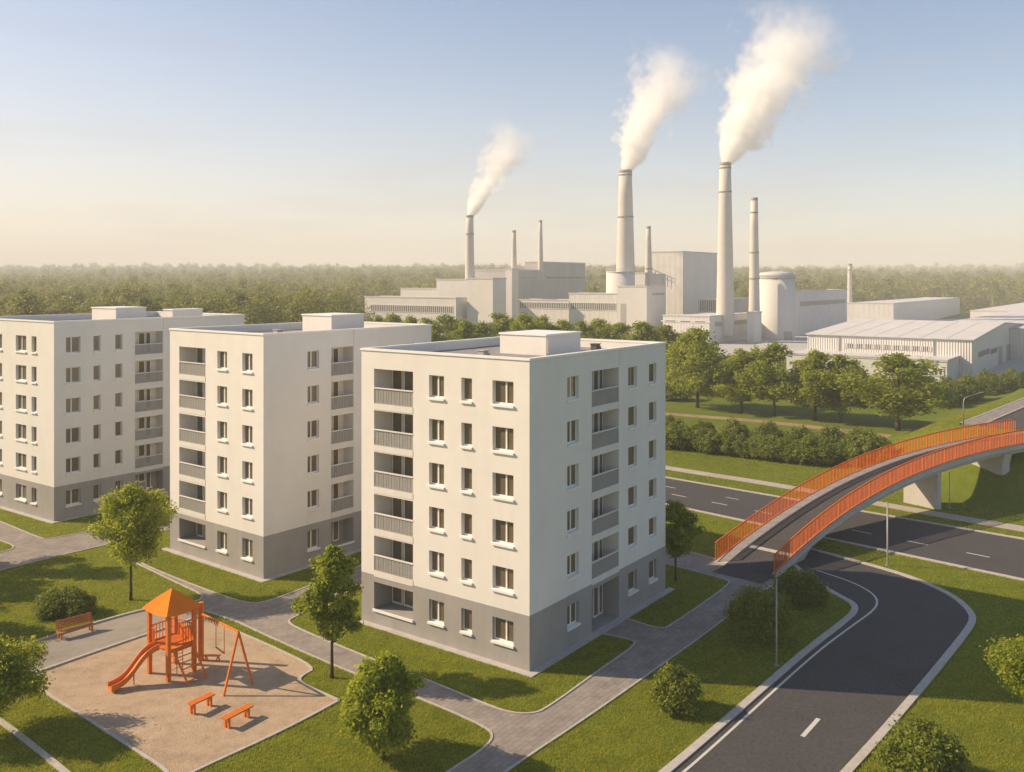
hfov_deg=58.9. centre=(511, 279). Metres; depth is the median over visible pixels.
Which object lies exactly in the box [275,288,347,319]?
forest tree
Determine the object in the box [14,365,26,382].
window
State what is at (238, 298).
forest tree
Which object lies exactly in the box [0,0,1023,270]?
sky
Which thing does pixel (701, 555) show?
kerb
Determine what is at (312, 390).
window
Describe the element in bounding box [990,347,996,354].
window
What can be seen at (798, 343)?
factory yard
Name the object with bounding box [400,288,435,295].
factory hall
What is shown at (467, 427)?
window
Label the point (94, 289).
forest tree
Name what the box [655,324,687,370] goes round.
broadleaf tree
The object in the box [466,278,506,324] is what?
factory hall
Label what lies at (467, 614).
window
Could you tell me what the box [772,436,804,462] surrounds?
shrub
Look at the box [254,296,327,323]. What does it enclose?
forest tree
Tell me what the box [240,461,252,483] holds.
window
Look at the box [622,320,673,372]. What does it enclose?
broadleaf tree
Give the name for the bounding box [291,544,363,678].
young tree
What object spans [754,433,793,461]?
shrub
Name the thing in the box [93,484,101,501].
window
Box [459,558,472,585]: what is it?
window
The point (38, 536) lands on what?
kerb
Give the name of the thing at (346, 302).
forest tree
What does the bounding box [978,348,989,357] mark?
window
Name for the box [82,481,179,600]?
young tree
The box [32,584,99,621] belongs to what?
bush
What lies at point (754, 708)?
edge line
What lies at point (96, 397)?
window
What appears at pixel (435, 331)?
broadleaf tree
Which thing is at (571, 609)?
window
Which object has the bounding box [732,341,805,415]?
broadleaf tree
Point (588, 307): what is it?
factory hall
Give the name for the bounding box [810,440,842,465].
shrub
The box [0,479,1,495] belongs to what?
window
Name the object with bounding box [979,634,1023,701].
bush
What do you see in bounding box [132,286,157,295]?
forest tree
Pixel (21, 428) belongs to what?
window
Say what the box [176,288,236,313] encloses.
forest tree
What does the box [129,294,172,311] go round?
forest tree
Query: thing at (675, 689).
bush
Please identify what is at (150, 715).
playground sand
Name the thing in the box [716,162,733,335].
chimney
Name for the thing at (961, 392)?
shrub
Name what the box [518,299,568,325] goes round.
factory hall
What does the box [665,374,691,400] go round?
shrub
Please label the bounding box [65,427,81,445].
window
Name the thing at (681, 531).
young tree
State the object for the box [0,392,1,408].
window
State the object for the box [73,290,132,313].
forest tree
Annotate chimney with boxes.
[465,215,473,278]
[511,230,516,267]
[538,220,542,283]
[616,169,634,270]
[645,226,651,285]
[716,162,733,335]
[749,197,759,311]
[847,264,851,301]
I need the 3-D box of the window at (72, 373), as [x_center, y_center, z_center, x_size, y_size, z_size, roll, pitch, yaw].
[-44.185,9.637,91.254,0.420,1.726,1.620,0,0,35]
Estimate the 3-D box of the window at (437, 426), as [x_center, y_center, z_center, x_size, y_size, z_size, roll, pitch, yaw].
[-4.920,9.992,59.721,1.420,1.636,0.420,0,0,36]
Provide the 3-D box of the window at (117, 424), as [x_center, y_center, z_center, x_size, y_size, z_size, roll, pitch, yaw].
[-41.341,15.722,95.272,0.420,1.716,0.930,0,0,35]
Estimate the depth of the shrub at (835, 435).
124.47 m
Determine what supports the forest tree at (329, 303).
on the ground at (984, 496)
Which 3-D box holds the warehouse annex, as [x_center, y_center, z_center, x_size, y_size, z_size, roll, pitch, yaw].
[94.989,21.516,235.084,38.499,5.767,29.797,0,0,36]
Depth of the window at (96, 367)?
93.39 m
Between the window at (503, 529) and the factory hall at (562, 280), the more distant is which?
the factory hall at (562, 280)
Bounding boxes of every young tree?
[0,632,55,717]
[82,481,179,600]
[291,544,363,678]
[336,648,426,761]
[665,498,706,580]
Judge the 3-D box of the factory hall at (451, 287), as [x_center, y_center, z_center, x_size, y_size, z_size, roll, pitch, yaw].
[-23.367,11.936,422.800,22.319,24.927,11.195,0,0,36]
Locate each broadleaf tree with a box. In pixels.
[367,314,383,321]
[383,312,401,322]
[401,314,420,323]
[418,317,452,341]
[434,314,463,340]
[447,319,482,340]
[468,321,497,338]
[488,312,515,336]
[498,312,544,335]
[532,314,566,330]
[554,318,576,330]
[573,317,624,339]
[574,320,600,338]
[600,321,631,339]
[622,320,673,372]
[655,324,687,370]
[665,326,732,407]
[674,344,732,382]
[710,348,773,412]
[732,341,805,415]
[765,349,846,420]
[798,353,886,422]
[826,352,965,430]
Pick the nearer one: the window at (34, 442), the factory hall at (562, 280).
the window at (34, 442)
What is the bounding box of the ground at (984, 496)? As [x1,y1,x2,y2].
[0,304,1023,771]
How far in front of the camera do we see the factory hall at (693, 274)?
426.19 m
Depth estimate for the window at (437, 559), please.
59.82 m
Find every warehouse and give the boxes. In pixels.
[806,319,1022,376]
[955,308,1023,359]
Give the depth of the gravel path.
95.22 m
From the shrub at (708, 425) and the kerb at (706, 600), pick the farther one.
the shrub at (708, 425)
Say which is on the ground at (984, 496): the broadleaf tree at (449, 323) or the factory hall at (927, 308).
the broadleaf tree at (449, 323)
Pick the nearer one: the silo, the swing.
the swing
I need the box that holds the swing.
[198,602,253,695]
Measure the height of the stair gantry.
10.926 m
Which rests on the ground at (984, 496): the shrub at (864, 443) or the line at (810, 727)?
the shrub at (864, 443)
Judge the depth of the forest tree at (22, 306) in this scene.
265.61 m
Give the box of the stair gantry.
[652,269,675,290]
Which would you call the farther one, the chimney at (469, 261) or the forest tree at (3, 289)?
the forest tree at (3, 289)
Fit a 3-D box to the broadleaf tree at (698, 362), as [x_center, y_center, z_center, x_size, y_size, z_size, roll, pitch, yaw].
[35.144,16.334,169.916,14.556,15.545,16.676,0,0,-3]
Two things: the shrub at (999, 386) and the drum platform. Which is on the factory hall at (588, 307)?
the drum platform
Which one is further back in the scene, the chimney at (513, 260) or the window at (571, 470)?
the chimney at (513, 260)
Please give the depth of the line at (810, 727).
48.38 m
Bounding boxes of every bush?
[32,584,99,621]
[649,660,704,718]
[717,580,804,644]
[768,567,832,609]
[871,713,977,771]
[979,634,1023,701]
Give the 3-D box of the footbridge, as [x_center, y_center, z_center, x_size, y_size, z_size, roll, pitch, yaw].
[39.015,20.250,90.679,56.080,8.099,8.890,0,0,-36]
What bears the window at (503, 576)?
in the apartment block at (512, 501)
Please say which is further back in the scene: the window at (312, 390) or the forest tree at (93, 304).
the forest tree at (93, 304)
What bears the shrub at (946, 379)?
on the ground at (984, 496)
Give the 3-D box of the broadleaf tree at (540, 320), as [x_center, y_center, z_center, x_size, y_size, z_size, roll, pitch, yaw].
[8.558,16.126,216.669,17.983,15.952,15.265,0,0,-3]
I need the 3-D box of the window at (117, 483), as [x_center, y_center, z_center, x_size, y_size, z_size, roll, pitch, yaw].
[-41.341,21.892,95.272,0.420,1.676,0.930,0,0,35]
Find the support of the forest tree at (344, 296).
on the ground at (984, 496)
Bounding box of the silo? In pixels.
[759,271,795,339]
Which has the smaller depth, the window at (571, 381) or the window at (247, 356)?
the window at (571, 381)
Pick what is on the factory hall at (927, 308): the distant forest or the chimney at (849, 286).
the chimney at (849, 286)
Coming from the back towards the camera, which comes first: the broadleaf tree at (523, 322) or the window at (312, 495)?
the broadleaf tree at (523, 322)
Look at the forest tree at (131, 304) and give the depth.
305.80 m
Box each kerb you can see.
[0,521,109,538]
[0,529,169,569]
[0,540,13,552]
[0,717,68,771]
[24,600,197,645]
[36,615,197,673]
[39,690,168,771]
[133,562,202,600]
[141,562,360,603]
[190,699,339,771]
[204,610,492,771]
[240,631,338,699]
[288,585,635,713]
[503,585,772,771]
[626,563,729,627]
[658,563,857,771]
[665,476,1023,539]
[665,503,1023,580]
[665,547,714,559]
[810,548,975,771]
[960,397,1023,425]
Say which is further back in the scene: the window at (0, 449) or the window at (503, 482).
the window at (0, 449)
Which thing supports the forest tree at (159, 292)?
on the ground at (984, 496)
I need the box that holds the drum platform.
[606,269,634,292]
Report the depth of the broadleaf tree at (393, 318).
233.49 m
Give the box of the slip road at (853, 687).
[672,550,968,771]
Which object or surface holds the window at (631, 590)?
in the apartment block at (512, 501)
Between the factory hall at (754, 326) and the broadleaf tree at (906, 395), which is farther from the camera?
the factory hall at (754, 326)
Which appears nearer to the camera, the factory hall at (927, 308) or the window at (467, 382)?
the window at (467, 382)
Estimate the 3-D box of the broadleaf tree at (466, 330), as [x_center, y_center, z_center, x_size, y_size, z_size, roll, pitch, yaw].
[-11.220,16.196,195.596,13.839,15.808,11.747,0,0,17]
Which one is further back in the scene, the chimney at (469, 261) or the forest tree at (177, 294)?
the chimney at (469, 261)
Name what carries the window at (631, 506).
in the apartment block at (512, 501)
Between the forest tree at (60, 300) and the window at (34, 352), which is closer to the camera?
the window at (34, 352)
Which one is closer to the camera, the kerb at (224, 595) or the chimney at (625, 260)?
the kerb at (224, 595)
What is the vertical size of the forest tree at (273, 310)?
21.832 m
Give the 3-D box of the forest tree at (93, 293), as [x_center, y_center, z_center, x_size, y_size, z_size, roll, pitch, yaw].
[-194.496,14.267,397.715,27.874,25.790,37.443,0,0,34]
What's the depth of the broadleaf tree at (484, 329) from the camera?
214.32 m
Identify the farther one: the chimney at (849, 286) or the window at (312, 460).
the chimney at (849, 286)
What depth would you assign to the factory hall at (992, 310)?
451.16 m
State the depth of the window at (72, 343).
91.41 m
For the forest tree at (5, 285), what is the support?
on the ground at (984, 496)
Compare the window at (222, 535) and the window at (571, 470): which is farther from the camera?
the window at (222, 535)
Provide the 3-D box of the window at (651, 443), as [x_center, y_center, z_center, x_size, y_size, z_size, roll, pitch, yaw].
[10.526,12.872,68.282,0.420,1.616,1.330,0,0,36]
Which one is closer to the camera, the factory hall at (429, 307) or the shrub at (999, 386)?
the shrub at (999, 386)
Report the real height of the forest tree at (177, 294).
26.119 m
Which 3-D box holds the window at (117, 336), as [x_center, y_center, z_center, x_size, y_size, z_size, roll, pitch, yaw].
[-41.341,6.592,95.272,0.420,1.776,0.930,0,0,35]
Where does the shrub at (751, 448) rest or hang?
on the ground at (984, 496)
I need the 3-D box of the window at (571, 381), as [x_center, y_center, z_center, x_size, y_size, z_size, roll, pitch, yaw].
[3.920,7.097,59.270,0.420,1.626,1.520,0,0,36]
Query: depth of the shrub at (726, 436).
123.42 m
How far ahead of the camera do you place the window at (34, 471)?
92.15 m
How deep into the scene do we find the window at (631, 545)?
65.95 m
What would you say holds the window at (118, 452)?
in the apartment block at (84, 412)
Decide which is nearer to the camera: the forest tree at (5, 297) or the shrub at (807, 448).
the shrub at (807, 448)
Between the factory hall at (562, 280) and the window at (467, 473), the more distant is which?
the factory hall at (562, 280)
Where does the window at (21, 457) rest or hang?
in the apartment block at (84, 412)
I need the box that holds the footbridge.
[714,419,1023,583]
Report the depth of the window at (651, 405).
68.46 m
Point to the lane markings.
(854, 530)
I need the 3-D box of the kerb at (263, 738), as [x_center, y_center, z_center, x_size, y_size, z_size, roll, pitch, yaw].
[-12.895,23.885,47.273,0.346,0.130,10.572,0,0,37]
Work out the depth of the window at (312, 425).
76.54 m
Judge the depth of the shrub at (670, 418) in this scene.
138.53 m
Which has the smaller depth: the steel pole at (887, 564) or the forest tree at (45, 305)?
the steel pole at (887, 564)
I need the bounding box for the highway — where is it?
[665,478,1023,577]
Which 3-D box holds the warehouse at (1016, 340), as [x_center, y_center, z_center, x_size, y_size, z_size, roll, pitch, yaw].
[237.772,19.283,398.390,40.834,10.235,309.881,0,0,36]
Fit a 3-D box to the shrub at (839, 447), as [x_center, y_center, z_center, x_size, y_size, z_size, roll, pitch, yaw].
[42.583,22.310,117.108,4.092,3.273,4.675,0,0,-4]
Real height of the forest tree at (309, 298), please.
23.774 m
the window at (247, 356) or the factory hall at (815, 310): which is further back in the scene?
the factory hall at (815, 310)
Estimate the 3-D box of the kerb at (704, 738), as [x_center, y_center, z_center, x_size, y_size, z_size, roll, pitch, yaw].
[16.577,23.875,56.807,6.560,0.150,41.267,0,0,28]
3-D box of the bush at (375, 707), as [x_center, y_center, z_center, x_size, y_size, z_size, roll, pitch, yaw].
[-6.453,21.217,45.325,4.410,5.668,5.455,0,0,0]
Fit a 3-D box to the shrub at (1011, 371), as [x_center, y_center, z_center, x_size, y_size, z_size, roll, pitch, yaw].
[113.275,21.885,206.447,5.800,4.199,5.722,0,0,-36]
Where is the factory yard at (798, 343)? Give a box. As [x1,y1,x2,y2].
[713,319,1023,380]
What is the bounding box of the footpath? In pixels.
[0,518,169,568]
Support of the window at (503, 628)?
in the apartment block at (512, 501)
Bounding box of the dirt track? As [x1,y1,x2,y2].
[665,412,891,437]
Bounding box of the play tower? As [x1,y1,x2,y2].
[108,588,208,692]
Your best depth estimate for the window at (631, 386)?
65.94 m
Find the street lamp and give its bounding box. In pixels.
[963,392,983,425]
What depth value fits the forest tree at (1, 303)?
293.42 m
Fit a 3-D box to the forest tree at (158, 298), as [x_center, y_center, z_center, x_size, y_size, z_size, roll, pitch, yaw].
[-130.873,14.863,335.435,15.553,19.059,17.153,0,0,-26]
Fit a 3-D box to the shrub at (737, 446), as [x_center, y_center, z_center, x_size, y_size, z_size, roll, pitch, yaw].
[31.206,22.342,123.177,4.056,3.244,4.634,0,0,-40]
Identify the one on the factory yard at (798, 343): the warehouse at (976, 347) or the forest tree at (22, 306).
the warehouse at (976, 347)
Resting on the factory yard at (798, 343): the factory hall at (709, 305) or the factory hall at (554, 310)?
the factory hall at (709, 305)
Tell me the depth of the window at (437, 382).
59.83 m
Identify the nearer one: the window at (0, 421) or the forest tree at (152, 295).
the window at (0, 421)
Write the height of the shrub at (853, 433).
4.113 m
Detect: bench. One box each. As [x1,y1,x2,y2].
[55,612,94,639]
[187,692,214,714]
[221,703,252,728]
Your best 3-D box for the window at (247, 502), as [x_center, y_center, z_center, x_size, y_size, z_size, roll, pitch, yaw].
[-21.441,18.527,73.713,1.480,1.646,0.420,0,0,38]
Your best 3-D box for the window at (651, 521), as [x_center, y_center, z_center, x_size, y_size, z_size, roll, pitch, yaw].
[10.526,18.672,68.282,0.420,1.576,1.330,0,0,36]
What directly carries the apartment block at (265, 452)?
on the ground at (984, 496)
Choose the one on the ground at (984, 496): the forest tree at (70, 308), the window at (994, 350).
the forest tree at (70, 308)
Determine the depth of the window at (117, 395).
95.38 m
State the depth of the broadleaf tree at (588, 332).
194.18 m
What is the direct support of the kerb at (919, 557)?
on the ground at (984, 496)
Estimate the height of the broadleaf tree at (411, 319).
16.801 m
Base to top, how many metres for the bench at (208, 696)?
0.730 m
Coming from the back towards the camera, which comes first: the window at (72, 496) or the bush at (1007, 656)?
the window at (72, 496)
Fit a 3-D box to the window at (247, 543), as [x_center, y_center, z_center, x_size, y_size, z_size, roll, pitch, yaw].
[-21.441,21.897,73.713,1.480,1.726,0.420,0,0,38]
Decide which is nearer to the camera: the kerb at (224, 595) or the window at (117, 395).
the kerb at (224, 595)
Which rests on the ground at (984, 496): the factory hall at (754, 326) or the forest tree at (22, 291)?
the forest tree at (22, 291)
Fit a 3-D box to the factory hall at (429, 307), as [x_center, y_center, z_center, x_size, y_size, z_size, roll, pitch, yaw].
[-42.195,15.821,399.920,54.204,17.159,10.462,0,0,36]
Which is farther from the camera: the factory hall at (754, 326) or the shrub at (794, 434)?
the factory hall at (754, 326)
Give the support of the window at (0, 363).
in the apartment block at (84, 412)
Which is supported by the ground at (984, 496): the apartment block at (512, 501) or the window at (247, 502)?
the apartment block at (512, 501)
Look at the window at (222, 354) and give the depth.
76.06 m
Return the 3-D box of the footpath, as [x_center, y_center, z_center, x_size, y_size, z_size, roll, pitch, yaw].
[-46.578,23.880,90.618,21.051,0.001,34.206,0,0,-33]
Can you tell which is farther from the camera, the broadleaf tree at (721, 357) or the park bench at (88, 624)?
the broadleaf tree at (721, 357)
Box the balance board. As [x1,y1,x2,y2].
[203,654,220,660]
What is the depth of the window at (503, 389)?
56.66 m
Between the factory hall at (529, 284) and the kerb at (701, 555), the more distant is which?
the factory hall at (529, 284)
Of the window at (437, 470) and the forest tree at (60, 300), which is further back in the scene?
the forest tree at (60, 300)
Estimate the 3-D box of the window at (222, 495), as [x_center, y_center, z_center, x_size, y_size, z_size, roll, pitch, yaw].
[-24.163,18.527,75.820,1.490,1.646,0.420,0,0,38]
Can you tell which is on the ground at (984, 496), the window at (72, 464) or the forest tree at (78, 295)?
the forest tree at (78, 295)
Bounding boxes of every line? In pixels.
[682,570,877,771]
[800,718,819,736]
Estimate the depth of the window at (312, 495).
76.54 m
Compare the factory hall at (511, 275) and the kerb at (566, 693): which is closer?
the kerb at (566, 693)
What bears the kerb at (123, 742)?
on the ground at (984, 496)
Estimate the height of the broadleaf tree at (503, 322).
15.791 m
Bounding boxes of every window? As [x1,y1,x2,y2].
[0,334,1,350]
[0,363,1,379]
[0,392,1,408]
[0,421,1,436]
[0,449,1,464]
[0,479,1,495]
[14,335,26,352]
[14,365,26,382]
[14,395,26,412]
[14,424,26,441]
[14,453,26,470]
[14,484,26,502]
[30,336,36,353]
[30,367,36,383]
[30,397,36,413]
[30,427,36,443]
[30,456,36,473]
[30,488,36,505]
[65,336,81,354]
[65,367,81,384]
[65,397,81,415]
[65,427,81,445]
[65,457,81,475]
[65,488,81,507]
[93,335,101,352]
[93,365,101,382]
[93,395,101,411]
[93,424,101,441]
[93,453,101,470]
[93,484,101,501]
[115,334,123,351]
[115,363,123,379]
[115,393,123,409]
[115,421,123,438]
[115,450,123,466]
[115,480,120,496]
[216,351,226,370]
[216,386,226,406]
[216,421,226,442]
[216,456,226,477]
[216,491,226,512]
[216,531,226,553]
[240,353,252,373]
[240,389,252,410]
[240,425,252,446]
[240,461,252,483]
[240,497,252,519]
[240,538,252,561]
[307,350,320,370]
[307,385,320,405]
[307,420,320,440]
[307,455,320,476]
[307,490,320,511]
[307,529,320,551]
[427,375,444,400]
[427,419,444,445]
[427,463,444,489]
[427,507,444,533]
[427,551,444,577]
[427,599,444,627]
[459,378,472,403]
[459,423,472,449]
[459,468,472,494]
[459,513,472,539]
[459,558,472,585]
[459,608,472,636]
[490,380,513,407]
[490,426,513,455]
[490,473,513,501]
[490,519,513,548]
[490,566,513,595]
[490,617,513,648]
[567,376,580,402]
[567,420,580,446]
[567,464,580,491]
[567,508,580,536]
[567,553,580,581]
[567,602,580,631]
[628,367,638,389]
[628,406,638,430]
[628,446,638,470]
[628,486,638,510]
[628,526,638,550]
[628,571,638,596]
[649,363,657,385]
[649,402,657,424]
[649,440,657,462]
[649,479,657,501]
[649,517,657,540]
[649,560,657,583]
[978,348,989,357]
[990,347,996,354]
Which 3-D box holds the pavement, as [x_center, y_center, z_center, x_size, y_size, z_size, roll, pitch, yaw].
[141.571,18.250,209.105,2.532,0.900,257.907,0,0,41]
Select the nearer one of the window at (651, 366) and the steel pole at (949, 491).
the window at (651, 366)
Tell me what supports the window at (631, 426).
in the apartment block at (512, 501)
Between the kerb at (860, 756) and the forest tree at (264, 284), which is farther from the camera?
the forest tree at (264, 284)
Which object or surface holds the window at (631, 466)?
in the apartment block at (512, 501)
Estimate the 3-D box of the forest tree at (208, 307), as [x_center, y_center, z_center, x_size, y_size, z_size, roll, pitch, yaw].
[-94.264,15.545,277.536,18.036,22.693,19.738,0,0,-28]
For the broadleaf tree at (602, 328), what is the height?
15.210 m
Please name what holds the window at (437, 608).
in the apartment block at (512, 501)
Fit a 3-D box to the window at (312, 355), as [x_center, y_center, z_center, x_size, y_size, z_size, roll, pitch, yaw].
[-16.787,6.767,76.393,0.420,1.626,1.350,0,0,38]
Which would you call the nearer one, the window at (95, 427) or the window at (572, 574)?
the window at (572, 574)
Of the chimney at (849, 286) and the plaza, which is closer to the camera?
the plaza
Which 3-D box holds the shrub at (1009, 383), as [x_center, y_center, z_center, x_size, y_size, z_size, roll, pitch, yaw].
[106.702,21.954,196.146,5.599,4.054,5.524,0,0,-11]
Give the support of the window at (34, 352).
in the apartment block at (84, 412)
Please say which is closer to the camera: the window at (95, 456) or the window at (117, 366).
the window at (95, 456)
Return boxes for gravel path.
[665,466,1023,531]
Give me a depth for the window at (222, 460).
76.06 m
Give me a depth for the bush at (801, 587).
66.28 m
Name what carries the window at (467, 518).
in the apartment block at (512, 501)
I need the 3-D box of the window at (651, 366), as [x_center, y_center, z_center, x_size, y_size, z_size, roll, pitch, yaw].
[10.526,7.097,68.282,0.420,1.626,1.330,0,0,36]
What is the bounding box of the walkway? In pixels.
[139,550,773,771]
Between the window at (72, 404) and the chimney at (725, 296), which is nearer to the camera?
the window at (72, 404)
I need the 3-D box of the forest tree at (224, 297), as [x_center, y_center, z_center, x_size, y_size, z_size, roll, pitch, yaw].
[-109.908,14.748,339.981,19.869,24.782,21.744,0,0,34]
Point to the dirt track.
(765, 421)
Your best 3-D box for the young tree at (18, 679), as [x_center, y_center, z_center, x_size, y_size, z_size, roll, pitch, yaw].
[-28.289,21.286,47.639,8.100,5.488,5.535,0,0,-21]
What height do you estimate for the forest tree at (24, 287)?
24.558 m
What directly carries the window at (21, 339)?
in the apartment block at (84, 412)
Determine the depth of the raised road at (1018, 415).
115.42 m
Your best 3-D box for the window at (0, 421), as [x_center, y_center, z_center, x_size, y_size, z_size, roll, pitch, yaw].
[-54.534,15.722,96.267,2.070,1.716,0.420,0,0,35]
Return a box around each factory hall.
[364,296,466,335]
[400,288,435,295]
[436,279,466,296]
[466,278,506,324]
[475,269,540,298]
[505,268,518,320]
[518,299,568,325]
[525,261,584,298]
[569,292,617,336]
[617,285,664,336]
[635,272,652,285]
[652,251,716,314]
[652,274,665,314]
[661,312,746,343]
[697,297,747,312]
[746,311,761,342]
[795,289,847,335]
[847,297,959,320]
[970,303,1023,317]
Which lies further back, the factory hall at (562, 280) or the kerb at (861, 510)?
the factory hall at (562, 280)
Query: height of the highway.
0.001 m
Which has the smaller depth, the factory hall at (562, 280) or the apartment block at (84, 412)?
the apartment block at (84, 412)
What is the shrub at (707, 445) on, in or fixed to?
on the ground at (984, 496)
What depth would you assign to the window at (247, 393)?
73.95 m
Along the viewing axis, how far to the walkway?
57.21 m
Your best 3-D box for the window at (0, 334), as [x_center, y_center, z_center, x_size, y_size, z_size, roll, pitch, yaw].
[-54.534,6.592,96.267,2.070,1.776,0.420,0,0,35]
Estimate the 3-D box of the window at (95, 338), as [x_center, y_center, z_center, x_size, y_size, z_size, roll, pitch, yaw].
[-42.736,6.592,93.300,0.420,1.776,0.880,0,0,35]
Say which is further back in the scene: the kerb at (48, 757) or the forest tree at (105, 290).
the forest tree at (105, 290)
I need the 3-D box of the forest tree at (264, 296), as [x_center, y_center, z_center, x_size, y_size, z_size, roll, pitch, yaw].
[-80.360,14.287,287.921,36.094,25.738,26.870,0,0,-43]
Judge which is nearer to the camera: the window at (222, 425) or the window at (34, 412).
the window at (222, 425)
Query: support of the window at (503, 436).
in the apartment block at (512, 501)
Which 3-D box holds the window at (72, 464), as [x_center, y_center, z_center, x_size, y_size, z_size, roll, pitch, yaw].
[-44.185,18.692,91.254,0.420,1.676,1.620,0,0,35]
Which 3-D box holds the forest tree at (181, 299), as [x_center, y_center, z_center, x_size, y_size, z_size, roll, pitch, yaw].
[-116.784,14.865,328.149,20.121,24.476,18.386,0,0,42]
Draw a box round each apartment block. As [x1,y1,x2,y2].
[0,306,244,523]
[162,313,431,582]
[359,330,673,677]
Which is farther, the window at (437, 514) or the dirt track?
the dirt track
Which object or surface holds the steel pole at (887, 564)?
on the ground at (984, 496)
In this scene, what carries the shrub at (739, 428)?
on the ground at (984, 496)
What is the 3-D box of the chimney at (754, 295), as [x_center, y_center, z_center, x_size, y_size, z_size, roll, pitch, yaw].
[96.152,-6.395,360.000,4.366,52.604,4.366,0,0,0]
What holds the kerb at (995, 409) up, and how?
on the raised road at (1018, 415)
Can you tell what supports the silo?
on the factory yard at (798, 343)
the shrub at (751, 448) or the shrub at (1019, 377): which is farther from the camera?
the shrub at (1019, 377)
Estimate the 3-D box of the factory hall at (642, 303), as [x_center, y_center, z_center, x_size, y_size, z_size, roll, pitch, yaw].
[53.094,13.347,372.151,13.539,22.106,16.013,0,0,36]
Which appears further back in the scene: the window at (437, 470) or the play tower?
the window at (437, 470)
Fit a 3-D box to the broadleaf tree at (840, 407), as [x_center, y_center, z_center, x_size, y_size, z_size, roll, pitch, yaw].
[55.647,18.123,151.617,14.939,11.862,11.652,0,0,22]
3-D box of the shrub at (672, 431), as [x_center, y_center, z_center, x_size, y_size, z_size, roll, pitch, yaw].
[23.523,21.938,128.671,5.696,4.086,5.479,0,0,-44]
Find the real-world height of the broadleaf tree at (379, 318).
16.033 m
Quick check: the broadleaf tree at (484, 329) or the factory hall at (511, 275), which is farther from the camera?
the factory hall at (511, 275)
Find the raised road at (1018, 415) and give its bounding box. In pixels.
[983,408,1023,429]
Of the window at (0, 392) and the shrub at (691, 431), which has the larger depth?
the shrub at (691, 431)
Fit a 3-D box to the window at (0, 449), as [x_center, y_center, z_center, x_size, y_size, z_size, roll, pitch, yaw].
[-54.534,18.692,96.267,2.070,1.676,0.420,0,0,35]
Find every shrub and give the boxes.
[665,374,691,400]
[665,413,683,425]
[665,420,691,449]
[677,422,708,451]
[692,418,716,433]
[693,427,722,453]
[710,427,739,455]
[719,416,749,437]
[728,432,755,455]
[741,433,768,459]
[748,420,784,439]
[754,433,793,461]
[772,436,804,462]
[782,424,814,441]
[790,433,827,463]
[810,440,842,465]
[816,424,846,445]
[830,440,850,464]
[838,425,877,444]
[841,441,871,466]
[847,432,896,461]
[926,382,956,407]
[937,375,952,384]
[944,380,969,403]
[950,373,985,399]
[972,375,995,394]
[974,368,999,377]
[990,375,1005,392]
[994,372,1019,390]
[1000,367,1016,376]
[1008,370,1023,387]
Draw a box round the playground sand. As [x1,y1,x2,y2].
[37,617,335,771]
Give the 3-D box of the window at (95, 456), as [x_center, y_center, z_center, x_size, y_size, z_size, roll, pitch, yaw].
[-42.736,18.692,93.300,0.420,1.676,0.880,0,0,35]
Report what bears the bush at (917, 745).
on the ground at (984, 496)
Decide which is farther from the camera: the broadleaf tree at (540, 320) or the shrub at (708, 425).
the broadleaf tree at (540, 320)
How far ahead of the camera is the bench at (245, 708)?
48.83 m
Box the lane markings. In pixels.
[666,486,987,556]
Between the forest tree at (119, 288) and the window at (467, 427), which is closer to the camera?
the window at (467, 427)
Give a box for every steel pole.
[773,578,779,666]
[885,502,889,565]
[947,472,950,507]
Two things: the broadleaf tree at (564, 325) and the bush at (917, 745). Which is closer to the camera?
the bush at (917, 745)
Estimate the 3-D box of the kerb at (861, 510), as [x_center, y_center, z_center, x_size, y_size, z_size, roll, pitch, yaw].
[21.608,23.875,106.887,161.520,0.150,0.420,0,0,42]
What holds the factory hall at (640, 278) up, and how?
on the ground at (984, 496)
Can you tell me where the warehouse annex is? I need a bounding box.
[786,349,959,379]
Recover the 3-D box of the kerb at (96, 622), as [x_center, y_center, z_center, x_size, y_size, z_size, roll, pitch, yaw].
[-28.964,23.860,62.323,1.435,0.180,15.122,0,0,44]
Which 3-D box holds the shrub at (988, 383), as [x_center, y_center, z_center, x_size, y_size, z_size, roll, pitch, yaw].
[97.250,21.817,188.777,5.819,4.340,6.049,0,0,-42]
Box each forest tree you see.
[0,280,14,294]
[0,280,17,290]
[0,292,50,315]
[0,295,7,308]
[0,295,13,306]
[8,295,55,314]
[10,283,31,292]
[13,288,48,304]
[40,301,70,314]
[41,284,68,303]
[47,296,92,313]
[48,292,82,313]
[54,287,91,308]
[66,284,101,300]
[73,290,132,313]
[79,297,103,312]
[87,282,111,296]
[97,287,116,299]
[107,284,131,297]
[116,283,161,306]
[124,298,139,306]
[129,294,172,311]
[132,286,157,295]
[144,290,167,301]
[149,284,164,293]
[152,294,169,302]
[156,284,190,303]
[159,295,193,310]
[165,282,186,295]
[173,288,196,308]
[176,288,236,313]
[192,296,219,312]
[208,286,229,300]
[214,284,295,322]
[216,290,251,313]
[219,282,250,295]
[220,293,310,324]
[245,297,292,323]
[253,278,273,294]
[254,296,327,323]
[263,287,349,322]
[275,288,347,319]
[319,294,344,312]
[322,286,375,321]
[323,292,374,321]
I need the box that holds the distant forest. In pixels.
[0,261,1023,316]
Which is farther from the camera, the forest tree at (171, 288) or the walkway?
the forest tree at (171, 288)
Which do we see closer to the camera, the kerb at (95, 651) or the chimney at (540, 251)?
the kerb at (95, 651)
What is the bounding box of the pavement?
[961,398,1023,425]
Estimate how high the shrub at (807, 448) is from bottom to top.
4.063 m
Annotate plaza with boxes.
[29,602,198,670]

